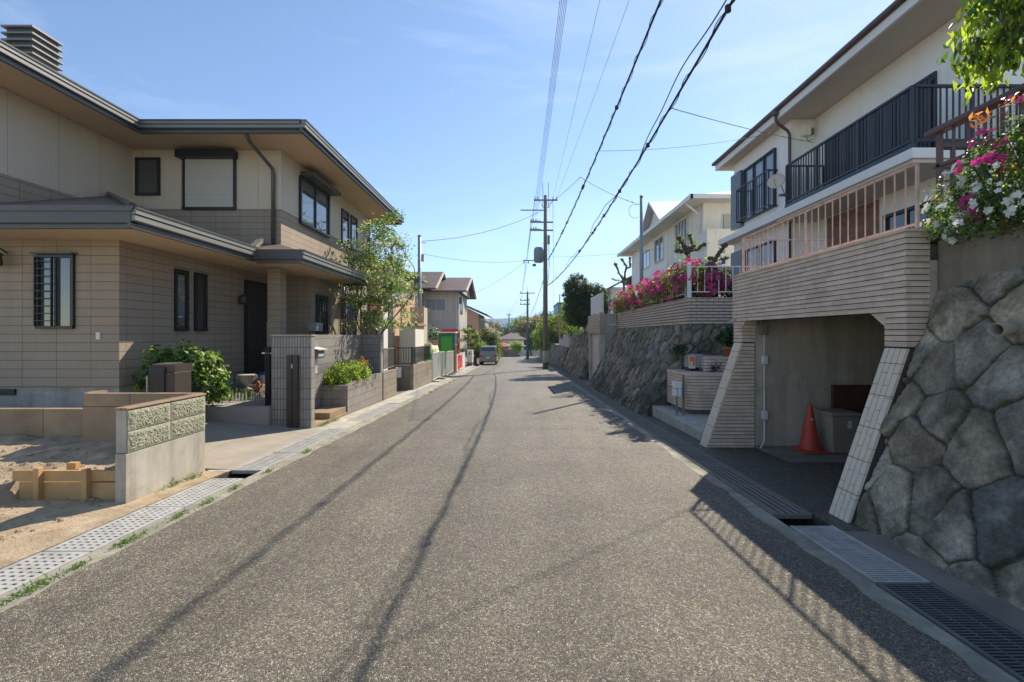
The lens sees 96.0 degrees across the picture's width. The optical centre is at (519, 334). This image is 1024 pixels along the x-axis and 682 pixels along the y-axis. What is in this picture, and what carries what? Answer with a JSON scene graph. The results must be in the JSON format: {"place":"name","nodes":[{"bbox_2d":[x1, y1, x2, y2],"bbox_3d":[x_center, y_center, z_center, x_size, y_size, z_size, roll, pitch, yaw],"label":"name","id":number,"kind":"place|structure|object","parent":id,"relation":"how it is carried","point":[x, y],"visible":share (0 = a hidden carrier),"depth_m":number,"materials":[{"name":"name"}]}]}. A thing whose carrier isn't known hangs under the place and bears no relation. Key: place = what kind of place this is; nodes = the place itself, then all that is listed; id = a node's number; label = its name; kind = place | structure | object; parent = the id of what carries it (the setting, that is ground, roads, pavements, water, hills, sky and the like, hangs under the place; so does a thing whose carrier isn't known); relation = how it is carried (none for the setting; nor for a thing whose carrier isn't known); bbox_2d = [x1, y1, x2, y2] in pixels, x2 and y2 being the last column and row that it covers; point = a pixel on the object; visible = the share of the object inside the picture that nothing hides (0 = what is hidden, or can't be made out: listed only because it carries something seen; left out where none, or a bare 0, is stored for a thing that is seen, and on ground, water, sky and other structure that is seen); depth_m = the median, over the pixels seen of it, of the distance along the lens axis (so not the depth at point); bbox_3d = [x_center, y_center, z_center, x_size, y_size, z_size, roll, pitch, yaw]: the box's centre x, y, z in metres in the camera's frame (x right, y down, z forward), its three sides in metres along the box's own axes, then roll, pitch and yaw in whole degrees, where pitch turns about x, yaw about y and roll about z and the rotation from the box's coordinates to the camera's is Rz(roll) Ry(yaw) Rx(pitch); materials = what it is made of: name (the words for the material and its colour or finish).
{"place":"outdoors","nodes":[
{"label":"outdoors","id":0,"kind":"place"},
{"bbox_2d":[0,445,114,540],"bbox_3d":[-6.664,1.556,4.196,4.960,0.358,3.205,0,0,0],"label":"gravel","id":1,"kind":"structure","parent":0,"point":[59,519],"depth_m":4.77,"materials":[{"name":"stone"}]},
{"bbox_2d":[0,435,226,567],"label":"soil","id":2,"kind":"structure","parent":0,"point":[25,543],"depth_m":4.71,"materials":[{"name":"soil"}]},
{"bbox_2d":[12,467,114,500],"bbox_3d":[-4.735,1.577,4.821,1.170,0.385,0.092,0,0,0],"label":"timber retainer","id":3,"kind":"object","parent":2,"relation":"on","point":[37,489],"visible":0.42,"depth_m":4.83,"materials":[{"name":"wood"}]},
{"bbox_2d":[204,395,270,425],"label":"paved yard","id":4,"kind":"structure","parent":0,"point":[249,411],"depth_m":8.80,"materials":[{"name":"concrete"}]},
{"bbox_2d":[0,25,403,407],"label":"house","id":5,"kind":"structure","parent":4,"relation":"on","point":[127,238],"depth_m":9.55,"materials":[{"name":"brown tile"}]},
{"bbox_2d":[35,255,74,328],"bbox_3d":[-7.830,-0.725,7.767,0.620,1.250,0.063,0,0,0],"label":"window","id":6,"kind":"structure","parent":5,"relation":"in","point":[63,265],"depth_m":7.78,"materials":[{"name":"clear glass"}]},
{"bbox_2d":[134,157,160,195],"bbox_3d":[-8.860,-3.770,10.967,0.580,0.900,0.063,0,0,0],"label":"window","id":7,"kind":"structure","parent":5,"relation":"in","point":[147,169],"depth_m":10.98,"materials":[{"name":"black glass"}]},
{"bbox_2d":[174,268,189,330],"bbox_3d":[-6.747,-0.690,9.210,0.063,1.220,0.360,0,0,0],"label":"window","id":8,"kind":"structure","parent":5,"relation":"in","point":[181,277],"depth_m":9.21,"materials":[{"name":"black glass"}]},
{"bbox_2d":[194,272,207,330],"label":"window","id":9,"kind":"structure","parent":5,"relation":"in","point":[200,280],"depth_m":9.76,"materials":[{"name":"black glass"}]},
{"bbox_2d":[174,149,237,209],"bbox_3d":[-7.410,-3.670,10.899,1.380,1.380,0.198,0,0,0],"label":"window","id":10,"kind":"structure","parent":5,"relation":"in","point":[209,176],"depth_m":10.95,"materials":[{"name":"white metal"}]},
{"bbox_2d":[248,284,266,373],"bbox_3d":[-6.683,-0.130,11.860,0.114,2.260,0.880,0,0,0],"label":"door","id":11,"kind":"structure","parent":5,"relation":"in","point":[257,295],"depth_m":11.74,"materials":[{"name":"metal"}]},
{"bbox_2d":[299,171,340,237],"bbox_3d":[-5.514,-3.560,12.815,0.368,1.360,1.870,0,0,0],"label":"window","id":12,"kind":"structure","parent":5,"relation":"in","point":[315,192],"depth_m":12.70,"materials":[{"name":"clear glass"}]},
{"bbox_2d":[316,294,329,332],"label":"window","id":13,"kind":"structure","parent":5,"relation":"in","point":[322,301],"depth_m":13.23,"materials":[{"name":"black glass"}]},
{"bbox_2d":[341,208,349,246],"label":"window","id":14,"kind":"structure","parent":5,"relation":"in","point":[345,216],"depth_m":15.02,"materials":[{"name":"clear glass"}]},
{"bbox_2d":[345,305,357,334],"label":"window","id":15,"kind":"structure","parent":5,"relation":"in","point":[351,314],"depth_m":15.45,"materials":[{"name":"black glass"}]},
{"bbox_2d":[205,420,324,469],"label":"driveway","id":16,"kind":"structure","parent":0,"point":[231,445],"depth_m":7.67,"materials":[{"name":"concrete"}]},
{"bbox_2d":[146,362,191,392],"bbox_3d":[-5.465,1.029,7.200,0.390,1.182,0.440,0,0,0],"label":"storage box","id":17,"kind":"object","parent":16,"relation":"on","point":[170,377],"visible":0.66,"depth_m":7.04,"materials":[{"name":"brown plastic"}]},
{"bbox_2d":[131,338,237,406],"bbox_3d":[-6.031,0.842,8.455,1.081,1.573,1.715,0,0,41],"label":"leafy bush","id":18,"kind":"object","parent":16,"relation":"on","point":[204,376],"visible":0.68,"depth_m":8.31,"materials":[{"name":"green plant"}]},
{"bbox_2d":[0,0,894,318],"label":"sky","id":19,"kind":"structure","parent":0,"point":[441,106],"materials":[{"name":"blue"}]},
{"bbox_2d":[0,357,987,681],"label":"road","id":20,"kind":"structure","parent":0,"point":[510,519],"depth_m":3.16,"materials":[{"name":"asphalt"}]},
{"bbox_2d":[479,345,497,363],"bbox_3d":[-2.720,1.768,41.075,1.504,1.620,3.450,0,0,0],"label":"parked car","id":21,"kind":"object","parent":20,"relation":"on","point":[488,353],"visible":0.98,"depth_m":39.50,"materials":[{"name":"grey"}]},
{"bbox_2d":[0,356,1023,634],"bbox_3d":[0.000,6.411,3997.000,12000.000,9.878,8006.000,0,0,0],"label":"ground","id":22,"kind":"structure","parent":0,"point":[814,520],"depth_m":4.64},
{"bbox_2d":[0,552,90,595],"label":"drain cover","id":23,"kind":"object","parent":22,"relation":"on","point":[19,573],"visible":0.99,"depth_m":3.35,"materials":[{"name":"metal"}]},
{"bbox_2d":[0,390,194,443],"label":"garden wall","id":24,"kind":"structure","parent":22,"relation":"on","point":[93,419],"depth_m":6.15,"materials":[{"name":"brown concrete"}]},
{"bbox_2d":[43,507,183,551],"bbox_3d":[-3.550,1.729,4.112,0.385,0.041,0.985,0,-1,0],"label":"drain cover","id":25,"kind":"object","parent":22,"relation":"on","point":[105,534],"visible":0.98,"depth_m":4.02,"materials":[{"name":"concrete"}]},
{"bbox_2d":[114,393,205,503],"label":"retaining wall","id":26,"kind":"structure","parent":22,"relation":"on","point":[160,443],"depth_m":5.11,"materials":[{"name":"concrete"}]},
{"bbox_2d":[146,478,243,507],"bbox_3d":[-3.550,1.754,5.112,0.385,0.041,0.985,0,-1,0],"label":"drain cover","id":27,"kind":"object","parent":22,"relation":"on","point":[193,494],"visible":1,"depth_m":5.03,"materials":[{"name":"metal"}]},
{"bbox_2d":[0,379,453,606],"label":"grass","id":28,"kind":"structure","parent":22,"relation":"on","point":[42,580],"depth_m":3.76,"materials":[{"name":"green plant"}]},
{"bbox_2d":[0,362,487,611],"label":"kerb","id":29,"kind":"structure","parent":22,"relation":"on","point":[99,554],"depth_m":4.29,"materials":[{"name":"concrete"}]},
{"bbox_2d":[231,452,297,473],"bbox_3d":[-3.550,1.791,6.472,0.385,0.048,0.985,0,-1,0],"label":"drain grate","id":30,"kind":"object","parent":22,"relation":"on","point":[262,463],"visible":0.78,"depth_m":6.33,"materials":[{"name":"metal"}]},
{"bbox_2d":[270,335,315,427],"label":"gate wall","id":31,"kind":"structure","parent":22,"relation":"on","point":[284,346],"depth_m":8.90,"materials":[{"name":"grey tile"}]},
{"bbox_2d":[262,347,270,405],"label":"folding gate","id":32,"kind":"structure","parent":31,"relation":"attached to","point":[267,352],"depth_m":8.93,"materials":[{"name":"black metal"}]},
{"bbox_2d":[287,355,298,427],"bbox_3d":[-4.357,1.130,8.858,0.205,1.480,0.077,0,0,0],"label":"metal post","id":33,"kind":"object","parent":22,"relation":"on","point":[293,397],"visible":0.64,"depth_m":8.82,"materials":[{"name":"black metal"}]},
{"bbox_2d":[274,439,325,452],"bbox_3d":[-3.550,1.812,7.472,0.385,0.048,0.985,0,-1,0],"label":"drain grate","id":34,"kind":"object","parent":22,"relation":"on","point":[300,445],"visible":0.86,"depth_m":7.39,"materials":[{"name":"metal"}]},
{"bbox_2d":[304,429,346,438],"bbox_3d":[-3.550,1.836,8.472,0.385,0.048,0.985,0,-1,0],"label":"drain grate","id":35,"kind":"object","parent":22,"relation":"on","point":[326,433],"visible":0.79,"depth_m":8.39,"materials":[{"name":"concrete"}]},
{"bbox_2d":[315,406,346,427],"bbox_3d":[-4.325,1.850,9.960,0.550,0.340,1.760,0,0,0],"label":"entrance step","id":36,"kind":"object","parent":22,"relation":"on","point":[325,413],"visible":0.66,"depth_m":10.09,"materials":[{"name":"brown concrete"}]},
{"bbox_2d":[208,365,474,471],"bbox_3d":[-3.901,2.180,22.950,0.298,0.842,34.100,0,0,0],"label":"gutter edge","id":37,"kind":"object","parent":22,"relation":"on","point":[353,414],"visible":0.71,"depth_m":11.93,"materials":[{"name":"concrete"}]},
{"bbox_2d":[315,335,381,408],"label":"boundary wall","id":38,"kind":"structure","parent":22,"relation":"on","point":[343,348],"depth_m":12.25,"materials":[{"name":"grey tile"}]},
{"bbox_2d":[322,373,381,414],"bbox_3d":[-4.353,1.611,12.215,0.605,1.019,2.730,0,0,0],"label":"planter","id":39,"kind":"object","parent":22,"relation":"on","point":[352,398],"visible":0.54,"depth_m":11.36,"materials":[{"name":"grey tile"}]},
{"bbox_2d":[323,357,372,388],"bbox_3d":[-4.359,0.976,11.675,1.017,0.889,2.170,0,0,0],"label":"shrub","id":40,"kind":"object","parent":39,"relation":"in","point":[346,373],"visible":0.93,"depth_m":11.38,"materials":[{"name":"green plant"}]},
{"bbox_2d":[360,311,387,370],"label":"gate pillar","id":41,"kind":"structure","parent":22,"relation":"on","point":[372,331],"depth_m":15.40,"materials":[{"name":"concrete"}]},
{"bbox_2d":[329,206,429,334],"bbox_3d":[-4.369,-1.355,14.516,3.272,5.371,3.220,0,0,0],"label":"dogwood tree","id":42,"kind":"object","parent":22,"relation":"on","point":[358,299],"visible":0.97,"depth_m":14.28,"materials":[{"name":"green plant"}]},
{"bbox_2d":[383,258,394,369],"bbox_3d":[-5.420,-0.605,19.125,0.400,5.250,0.250,0,0,0],"label":"concrete post","id":43,"kind":"object","parent":22,"relation":"on","point":[391,337],"visible":0.09,"depth_m":19.00,"materials":[{"name":"grey concrete"}]},
{"bbox_2d":[382,344,396,400],"bbox_3d":[-4.130,1.195,14.475,0.140,1.850,1.490,0,0,0],"label":"block fence","id":44,"kind":"object","parent":22,"relation":"on","point":[389,383],"visible":0.84,"depth_m":14.47,"materials":[{"name":"concrete"}]},
{"bbox_2d":[370,259,427,335],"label":"house","id":45,"kind":"structure","parent":22,"relation":"on","point":[412,300],"depth_m":23.76,"materials":[{"name":"beige paint"}]},
{"bbox_2d":[390,345,431,389],"bbox_3d":[-4.360,1.480,18.750,0.880,2.080,3.500,0,0,0],"label":"block fence","id":46,"kind":"object","parent":22,"relation":"on","point":[416,376],"visible":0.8,"depth_m":17.49,"materials":[{"name":"concrete"}]},
{"bbox_2d":[396,307,426,364],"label":"gate pillar","id":47,"kind":"structure","parent":22,"relation":"on","point":[415,336],"depth_m":19.50,"materials":[{"name":"beige paint"}]},
{"bbox_2d":[418,235,425,306],"bbox_3d":[-5.329,-1.600,25.000,0.458,7.640,0.237,0,0,0],"label":"steel pole","id":48,"kind":"object","parent":22,"relation":"on","point":[420,255],"visible":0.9,"depth_m":24.92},
{"bbox_2d":[432,352,444,381],"bbox_3d":[-3.910,1.468,21.547,0.580,1.307,1.731,0,0,0],"label":"barricade","id":49,"kind":"object","parent":22,"relation":"on","point":[435,364],"visible":0.98,"depth_m":21.41,"materials":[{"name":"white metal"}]},
{"bbox_2d":[412,272,476,361],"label":"house","id":50,"kind":"structure","parent":22,"relation":"on","point":[443,299],"depth_m":41.00,"materials":[{"name":"grey paint"}]},
{"bbox_2d":[426,298,445,310],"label":"window","id":51,"kind":"structure","parent":50,"relation":"in","point":[434,304],"depth_m":40.93,"materials":[{"name":"glass"}]},
{"bbox_2d":[438,332,457,372],"bbox_3d":[-4.435,1.066,28.590,1.070,2.491,1.320,0,0,0],"label":"site toilet","id":52,"kind":"object","parent":22,"relation":"on","point":[447,341],"visible":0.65,"depth_m":27.97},
{"bbox_2d":[460,327,482,357],"bbox_3d":[-4.325,0.934,40.140,2.489,3.365,1.661,0,0,-12],"label":"cloud pine","id":53,"kind":"object","parent":22,"relation":"on","point":[471,335],"visible":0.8,"depth_m":39.95,"materials":[{"name":"green plant"}]},
{"bbox_2d":[467,306,492,349],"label":"house","id":54,"kind":"structure","parent":22,"relation":"on","point":[475,320],"depth_m":58.00,"materials":[{"name":"pink paint"}]},
{"bbox_2d":[476,325,502,359],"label":"garden tree","id":55,"kind":"object","parent":22,"relation":"on","point":[489,338],"visible":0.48,"depth_m":46.85,"materials":[{"name":"green plant"}]},
{"bbox_2d":[512,316,541,355],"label":"broadleaf tree","id":56,"kind":"object","parent":22,"relation":"on","point":[520,327],"visible":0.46,"depth_m":116.79,"materials":[{"name":"green plant"}]},
{"bbox_2d":[520,286,534,358],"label":"utility pole","id":57,"kind":"object","parent":22,"relation":"on","point":[527,328],"visible":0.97,"depth_m":57.88,"materials":[{"name":"concrete"}]},
{"bbox_2d":[520,183,557,368],"bbox_3d":[1.335,-3.960,31.858,2.570,13.140,0.675,0,0,0],"label":"utility pole","id":58,"kind":"object","parent":22,"relation":"on","point":[540,254],"visible":0.95,"depth_m":31.87,"materials":[{"name":"concrete"}]},
{"bbox_2d":[548,0,662,259],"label":"overhead cable","id":59,"kind":"object","parent":58,"relation":"attached to","point":[632,69],"visible":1,"depth_m":11.29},
{"bbox_2d":[548,0,735,285],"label":"overhead cable","id":60,"kind":"object","parent":58,"relation":"attached to","point":[727,11],"visible":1,"depth_m":6.98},
{"bbox_2d":[531,312,566,353],"bbox_3d":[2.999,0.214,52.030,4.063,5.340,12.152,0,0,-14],"label":"garden tree","id":61,"kind":"object","parent":22,"relation":"on","point":[538,338],"visible":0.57,"depth_m":49.46,"materials":[{"name":"green plant"}]},
{"bbox_2d":[548,334,570,369],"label":"stone wall","id":62,"kind":"structure","parent":22,"relation":"on","point":[559,348],"depth_m":34.97,"materials":[{"name":"stone"}]},
{"bbox_2d":[561,332,588,379],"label":"stone wall","id":63,"kind":"structure","parent":22,"relation":"on","point":[576,364],"depth_m":25.37,"materials":[{"name":"stone"}]},
{"bbox_2d":[561,272,611,331],"bbox_3d":[3.828,-1.880,26.485,2.977,3.619,2.414,0,0,0],"label":"clipped tree","id":64,"kind":"object","parent":63,"relation":"on","point":[577,294],"visible":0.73,"depth_m":26.03,"materials":[{"name":"green plant"}]},
{"bbox_2d":[588,313,616,379],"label":"garage","id":65,"kind":"structure","parent":22,"relation":"on","point":[601,331],"depth_m":19.22,"materials":[{"name":"concrete"}]},
{"bbox_2d":[591,291,603,314],"bbox_3d":[3.401,-1.330,20.375,0.098,0.900,2.890,0,0,0],"label":"white screen","id":66,"kind":"object","parent":65,"relation":"on","point":[596,304],"visible":0.97,"depth_m":19.91,"materials":[{"name":"plastic"}]},
{"bbox_2d":[588,297,733,415],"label":"stone wall","id":67,"kind":"structure","parent":22,"relation":"on","point":[638,360],"depth_m":11.97,"materials":[{"name":"stone"}]},
{"bbox_2d":[620,263,766,308],"bbox_3d":[5.448,-1.290,14.755,2.936,0.820,7.711,0,0,0],"label":"railing","id":68,"kind":"object","parent":67,"relation":"on","point":[689,282],"visible":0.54,"depth_m":10.94,"materials":[{"name":"white metal"}]},
{"bbox_2d":[652,434,692,446],"bbox_3d":[2.610,1.826,7.912,0.385,0.048,0.985,0,-1,0],"label":"drain cover","id":69,"kind":"object","parent":22,"relation":"on","point":[669,440],"visible":0.81,"depth_m":7.90,"materials":[{"name":"concrete"}]},
{"bbox_2d":[652,405,709,440],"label":"entrance slab","id":70,"kind":"structure","parent":22,"relation":"on","point":[693,425],"depth_m":9.15,"materials":[{"name":"concrete"}]},
{"bbox_2d":[669,375,684,414],"bbox_3d":[3.221,1.336,9.450,0.321,1.032,0.160,0,0,0],"label":"gas meter","id":71,"kind":"object","parent":70,"relation":"on","point":[678,387],"visible":0.95,"depth_m":9.44,"materials":[{"name":"white plastic"}]},
{"bbox_2d":[667,369,723,413],"bbox_3d":[4.010,1.271,10.075,1.180,0.942,1.250,0,0,0],"label":"brick planter","id":72,"kind":"object","parent":70,"relation":"on","point":[701,388],"visible":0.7,"depth_m":9.49,"materials":[{"name":"tile"}]},
{"bbox_2d":[684,354,702,370],"bbox_3d":[3.860,0.613,10.248,0.340,0.365,0.404,0,0,0],"label":"letter box","id":73,"kind":"object","parent":72,"relation":"on","point":[692,362],"visible":0.95,"depth_m":10.10,"materials":[{"name":"grey plastic"}]},
{"bbox_2d":[667,341,722,371],"bbox_3d":[3.932,0.510,10.266,1.290,0.733,0.539,0,0,36],"label":"planter shrub","id":74,"kind":"object","parent":72,"relation":"on","point":[681,347],"visible":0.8,"depth_m":10.36,"materials":[{"name":"green plant"}]},
{"bbox_2d":[699,355,728,371],"bbox_3d":[4.790,0.636,10.310,1.620,0.313,0.820,0,0,0],"label":"brick planter","id":75,"kind":"object","parent":72,"relation":"on","point":[707,361],"visible":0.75,"depth_m":9.90,"materials":[{"name":"tile"}]},
{"bbox_2d":[722,347,731,356],"bbox_3d":[4.620,0.373,10.200,0.270,0.210,0.270,0,0,0],"label":"flower pot","id":76,"kind":"object","parent":75,"relation":"on","point":[726,351],"visible":0.64,"depth_m":10.12,"materials":[{"name":"ceramic"}]},
{"bbox_2d":[714,326,734,347],"bbox_3d":[4.640,0.083,10.226,0.613,0.584,0.539,0,0,-27],"label":"potted plant","id":77,"kind":"object","parent":76,"relation":"in","point":[727,338],"visible":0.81,"depth_m":10.11,"materials":[{"name":"green plant"}]},
{"bbox_2d":[670,446,720,462],"bbox_3d":[2.610,1.802,6.912,0.385,0.048,0.985,0,-1,0],"label":"drain cover","id":78,"kind":"object","parent":22,"relation":"on","point":[693,454],"visible":0.84,"depth_m":6.86,"materials":[{"name":"concrete"}]},
{"bbox_2d":[694,462,757,483],"bbox_3d":[2.610,1.777,5.912,0.385,0.048,0.985,0,-1,0],"label":"drain cover","id":79,"kind":"object","parent":22,"relation":"on","point":[723,472],"visible":0.78,"depth_m":5.87,"materials":[{"name":"metal"}]},
{"bbox_2d":[726,483,811,518],"bbox_3d":[2.610,1.752,4.912,0.385,0.048,0.985,0,-1,0],"label":"drain cover","id":80,"kind":"object","parent":22,"relation":"on","point":[774,504],"visible":0.89,"depth_m":4.78,"materials":[{"name":"metal"}]},
{"bbox_2d":[536,357,1019,681],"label":"kerb","id":81,"kind":"structure","parent":22,"relation":"on","point":[983,667],"depth_m":3.15,"materials":[{"name":"concrete"}]},
{"bbox_2d":[700,162,960,522],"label":"garage","id":82,"kind":"structure","parent":22,"relation":"on","point":[810,328],"depth_m":6.34,"materials":[{"name":"tile"}]},
{"bbox_2d":[789,404,830,453],"bbox_3d":[4.420,1.408,7.020,0.400,0.715,0.400,0,0,0],"label":"traffic cone","id":83,"kind":"object","parent":82,"relation":"on","point":[809,443],"visible":1,"depth_m":6.95,"materials":[{"name":"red plastic"}]},
{"bbox_2d":[813,408,861,452],"bbox_3d":[4.825,1.460,7.025,0.470,0.610,0.470,0,0,0],"label":"plastic bin","id":84,"kind":"object","parent":82,"relation":"on","point":[837,429],"visible":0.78,"depth_m":6.85,"materials":[{"name":"grey plastic"}]},
{"bbox_2d":[831,385,871,412],"bbox_3d":[5.475,1.020,7.300,1.050,0.450,0.060,0,0,0],"label":"wooden board","id":85,"kind":"object","parent":82,"relation":"on","point":[851,397],"visible":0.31,"depth_m":7.27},
{"bbox_2d":[924,83,1023,232],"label":"railing","id":86,"kind":"object","parent":82,"relation":"on","point":[939,131],"visible":0.49,"depth_m":4.46,"materials":[{"name":"brown paint"}]},
{"bbox_2d":[790,525,930,584],"bbox_3d":[2.610,1.719,3.632,0.385,0.048,0.985,0,-1,0],"label":"drain cover","id":87,"kind":"object","parent":22,"relation":"on","point":[872,565],"visible":0.79,"depth_m":3.52,"materials":[{"name":"concrete"}]},
{"bbox_2d":[854,223,1023,610],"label":"stone wall","id":88,"kind":"structure","parent":22,"relation":"on","point":[944,488],"depth_m":3.56,"materials":[{"name":"grey stone"}]},
{"bbox_2d":[876,583,1023,681],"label":"drain grate","id":89,"kind":"object","parent":22,"relation":"on","point":[998,643],"visible":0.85,"depth_m":2.68,"materials":[{"name":"metal"}]},
{"bbox_2d":[637,413,866,531],"bbox_3d":[5.506,1.800,7.600,5.388,0.178,7.200,0,0,0],"label":"road apron","id":90,"kind":"object","parent":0,"point":[810,487],"visible":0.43,"depth_m":5.83,"materials":[{"name":"concrete"}]},
{"bbox_2d":[844,531,1023,633],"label":"pavement","id":91,"kind":"structure","parent":0,"point":[1005,612],"depth_m":3.13,"materials":[{"name":"concrete"}]},
{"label":"terrace ground","id":92,"kind":"structure","parent":0,"visible":0},
{"bbox_2d":[640,195,642,286],"bbox_3d":[4.620,-2.990,17.500,0.140,4.620,0.140,0,0,0],"label":"steel pole","id":93,"kind":"object","parent":92,"relation":"on","point":[641,236],"visible":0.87,"depth_m":17.45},
{"bbox_2d":[609,254,733,316],"bbox_3d":[4.606,-1.264,15.270,1.903,1.612,9.042,0,0,0],"label":"azalea hedge","id":94,"kind":"object","parent":92,"relation":"on","point":[650,287],"visible":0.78,"depth_m":11.97,"materials":[{"name":"pink plant"}]},
{"bbox_2d":[617,192,733,296],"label":"house","id":95,"kind":"structure","parent":92,"relation":"on","point":[705,218],"depth_m":24.39,"materials":[{"name":"beige paint"}]},
{"bbox_2d":[654,235,663,263],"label":"window","id":96,"kind":"structure","parent":95,"relation":"in","point":[658,243],"depth_m":28.78,"materials":[{"name":"glass"}]},
{"bbox_2d":[674,217,687,252],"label":"window","id":97,"kind":"structure","parent":95,"relation":"in","point":[681,228],"depth_m":24.74,"materials":[{"name":"glass"}]},
{"bbox_2d":[673,234,707,261],"bbox_3d":[4.503,-1.780,12.509,1.003,2.077,0.746,0,0,-21],"label":"pollarded tree","id":98,"kind":"object","parent":92,"relation":"on","point":[686,250],"visible":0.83,"depth_m":12.48,"materials":[{"name":"green plant"}]},
{"bbox_2d":[712,0,1023,278],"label":"house","id":99,"kind":"structure","parent":92,"relation":"on","point":[878,96],"depth_m":11.05,"materials":[{"name":"white paint"}]},
{"bbox_2d":[742,148,776,221],"bbox_3d":[7.946,-4.915,15.350,0.103,1.830,2.000,0,0,0],"label":"window","id":100,"kind":"structure","parent":99,"relation":"in","point":[768,160],"depth_m":15.28,"materials":[{"name":"grey metal"}]},
{"bbox_2d":[745,240,775,270],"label":"window","id":101,"kind":"structure","parent":99,"relation":"in","point":[774,241],"depth_m":15.15,"materials":[{"name":"grey glass"}]},
{"bbox_2d":[767,174,787,196],"bbox_3d":[7.341,-4.254,13.043,0.519,0.648,0.359,0,0,0],"label":"satellite dish","id":102,"kind":"object","parent":99,"relation":"attached to","point":[776,181],"visible":1,"depth_m":13.08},
{"bbox_2d":[879,71,936,158],"bbox_3d":[8.666,-4.550,10.460,0.063,1.900,1.720,0,0,0],"label":"window","id":103,"kind":"structure","parent":99,"relation":"in","point":[934,74],"depth_m":9.72,"materials":[{"name":"black glass"}]},
{"bbox_2d":[885,200,932,233],"bbox_3d":[8.652,-2.055,10.325,0.093,1.550,1.250,0,0,0],"label":"window","id":104,"kind":"structure","parent":99,"relation":"in","point":[900,214],"depth_m":10.32,"materials":[{"name":"grey glass"}]},
{"bbox_2d":[920,93,1023,249],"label":"azalea bush","id":105,"kind":"object","parent":92,"relation":"on","point":[1008,201],"visible":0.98,"depth_m":3.76,"materials":[{"name":"pink plant"}]},
{"bbox_2d":[936,0,1023,109],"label":"overhanging tree","id":106,"kind":"object","parent":92,"relation":"on","point":[1005,33],"visible":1,"depth_m":3.58,"materials":[{"name":"green plant"}]},
{"bbox_2d":[963,92,1023,219],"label":"maple sapling","id":107,"kind":"object","parent":92,"relation":"on","point":[980,118],"visible":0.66,"depth_m":3.87,"materials":[{"name":"orange plant"}]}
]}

